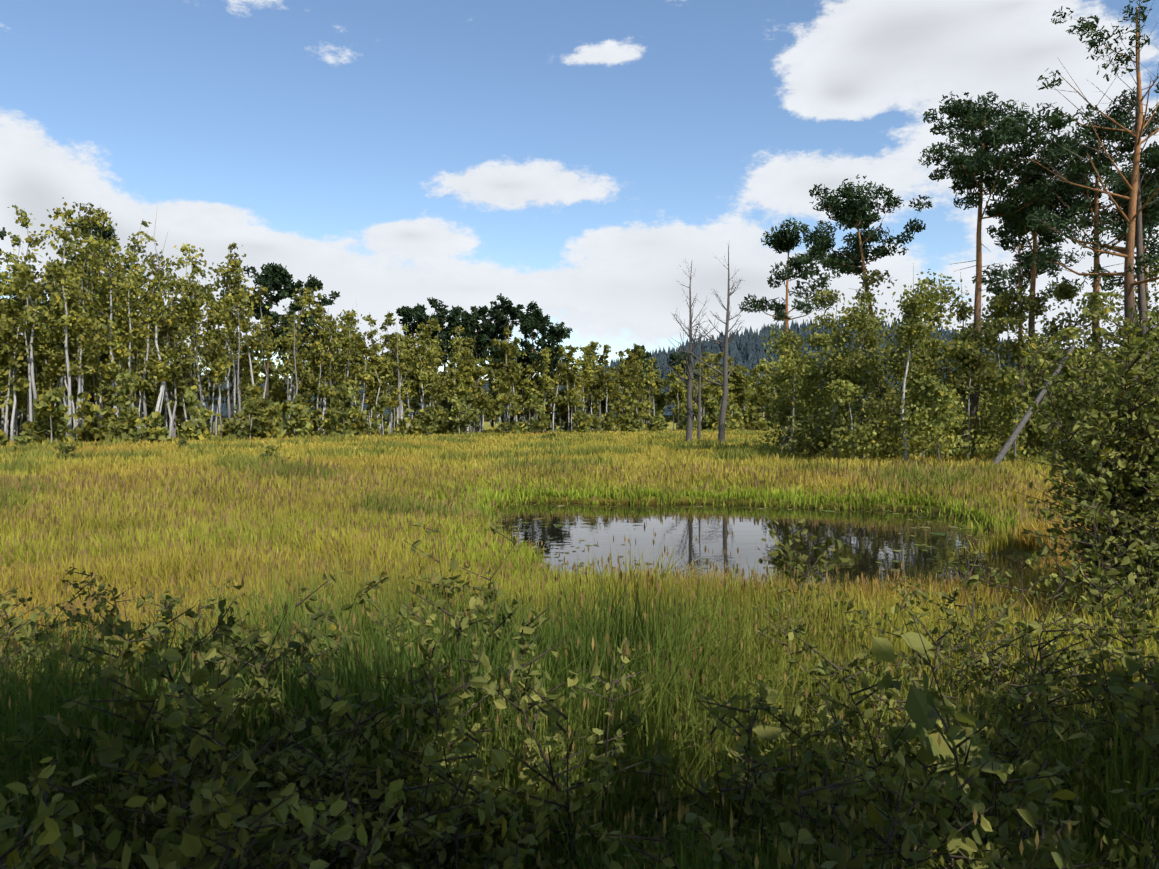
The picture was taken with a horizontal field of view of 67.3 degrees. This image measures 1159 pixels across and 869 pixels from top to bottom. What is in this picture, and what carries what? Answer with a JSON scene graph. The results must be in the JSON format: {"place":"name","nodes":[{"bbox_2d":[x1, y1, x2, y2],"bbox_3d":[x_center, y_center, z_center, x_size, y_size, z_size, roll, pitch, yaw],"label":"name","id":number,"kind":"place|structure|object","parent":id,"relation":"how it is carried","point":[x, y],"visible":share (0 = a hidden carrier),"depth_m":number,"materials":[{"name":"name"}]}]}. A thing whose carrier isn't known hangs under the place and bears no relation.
{"place":"outdoors","nodes":[
{"label":"outdoors","id":0,"kind":"place"},
{"bbox_2d":[0,0,1158,384],"label":"sky","id":1,"kind":"structure","parent":0,"point":[567,157],"materials":[{"name":"blue"}]},
{"bbox_2d":[0,420,1158,868],"bbox_3d":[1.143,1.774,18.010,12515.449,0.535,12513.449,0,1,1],"label":"ground","id":2,"kind":"structure","parent":0,"point":[1009,552],"depth_m":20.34,"materials":[{"name":"green plant"}]},
{"bbox_2d":[7,432,556,459],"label":"shrubs","id":3,"kind":"object","parent":2,"relation":"on","point":[64,449],"visible":0.65,"depth_m":34.36,"materials":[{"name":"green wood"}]},
{"bbox_2d":[0,221,701,431],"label":"pines","id":4,"kind":"object","parent":2,"relation":"on","point":[273,277],"visible":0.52,"depth_m":98.53,"materials":[{"name":"green plant"}]},
{"bbox_2d":[0,197,1156,445],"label":"birch forest","id":5,"kind":"object","parent":2,"relation":"on","point":[144,385],"visible":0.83,"depth_m":72.98,"materials":[{"name":"green plant"}]},
{"bbox_2d":[0,460,1158,868],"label":"understory","id":6,"kind":"object","parent":2,"relation":"on","point":[202,840],"visible":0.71,"depth_m":2.57,"materials":[{"name":"green plant"}]},
{"bbox_2d":[658,245,744,442],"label":"dead trees","id":7,"kind":"object","parent":2,"relation":"on","point":[690,386],"visible":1,"depth_m":56.97,"materials":[{"name":"grey wood"}]},
{"bbox_2d":[799,174,932,456],"bbox_3d":[11.487,-4.825,36.545,4.640,12.232,6.493,0,1,1],"label":"pine","id":8,"kind":"object","parent":2,"relation":"on","point":[851,214],"visible":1,"depth_m":35.69,"materials":[{"name":"green plant"}]},
{"bbox_2d":[738,151,1158,449],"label":"pines","id":9,"kind":"object","parent":2,"relation":"on","point":[781,242],"visible":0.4,"depth_m":44.97,"materials":[{"name":"green plant"}]},
{"bbox_2d":[746,253,1158,462],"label":"young birches","id":10,"kind":"object","parent":2,"relation":"on","point":[859,434],"visible":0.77,"depth_m":32.71,"materials":[{"name":"green plant"}]},
{"bbox_2d":[918,91,1083,456],"bbox_3d":[15.678,-5.988,32.788,5.297,14.705,5.899,1,1,39],"label":"pine","id":11,"kind":"object","parent":2,"relation":"on","point":[973,117],"visible":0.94,"depth_m":32.65,"materials":[{"name":"green plant"}]},
{"bbox_2d":[992,345,1075,465],"bbox_3d":[14.835,-0.778,28.692,3.287,4.402,0.512,0,1,-7],"label":"fallen trunk","id":12,"kind":"object","parent":2,"relation":"on","point":[1003,451],"visible":0.6,"depth_m":28.54,"materials":[{"name":"grey wood"}]},
{"bbox_2d":[986,141,1084,457],"bbox_3d":[18.355,-5.420,35.885,4.219,13.464,4.112,0,1,1],"label":"pine","id":13,"kind":"object","parent":2,"relation":"on","point":[1016,224],"visible":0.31,"depth_m":35.55,"materials":[{"name":"green plant"}]},
{"bbox_2d":[991,302,1158,617],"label":"bush","id":14,"kind":"object","parent":2,"relation":"on","point":[1130,453],"visible":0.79,"depth_m":7.01,"materials":[{"name":"green plant"}]},
{"bbox_2d":[1010,82,1158,376],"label":"pine","id":15,"kind":"object","parent":2,"relation":"on","point":[1079,167],"visible":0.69,"depth_m":32.33,"materials":[{"name":"green plant"}]},
{"bbox_2d":[1018,0,1158,422],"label":"pine tree","id":16,"kind":"object","parent":2,"relation":"on","point":[1135,208],"visible":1,"depth_m":30.28,"materials":[{"name":"green plant"}]},
{"bbox_2d":[179,318,1152,419],"bbox_3d":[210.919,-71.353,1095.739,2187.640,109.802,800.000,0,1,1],"label":"distant hill","id":17,"kind":"structure","parent":0,"point":[747,349],"depth_m":931.14,"materials":[{"name":"green plant"}]},
{"bbox_2d":[487,503,1031,593],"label":"pond water","id":18,"kind":"structure","parent":0,"point":[872,540],"depth_m":14.70,"materials":[{"name":"black liquid"}]},
{"bbox_2d":[502,503,1024,590],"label":"bank","id":19,"kind":"structure","parent":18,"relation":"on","point":[895,570],"depth_m":15.18,"materials":[{"name":"brown plant"}]}
]}

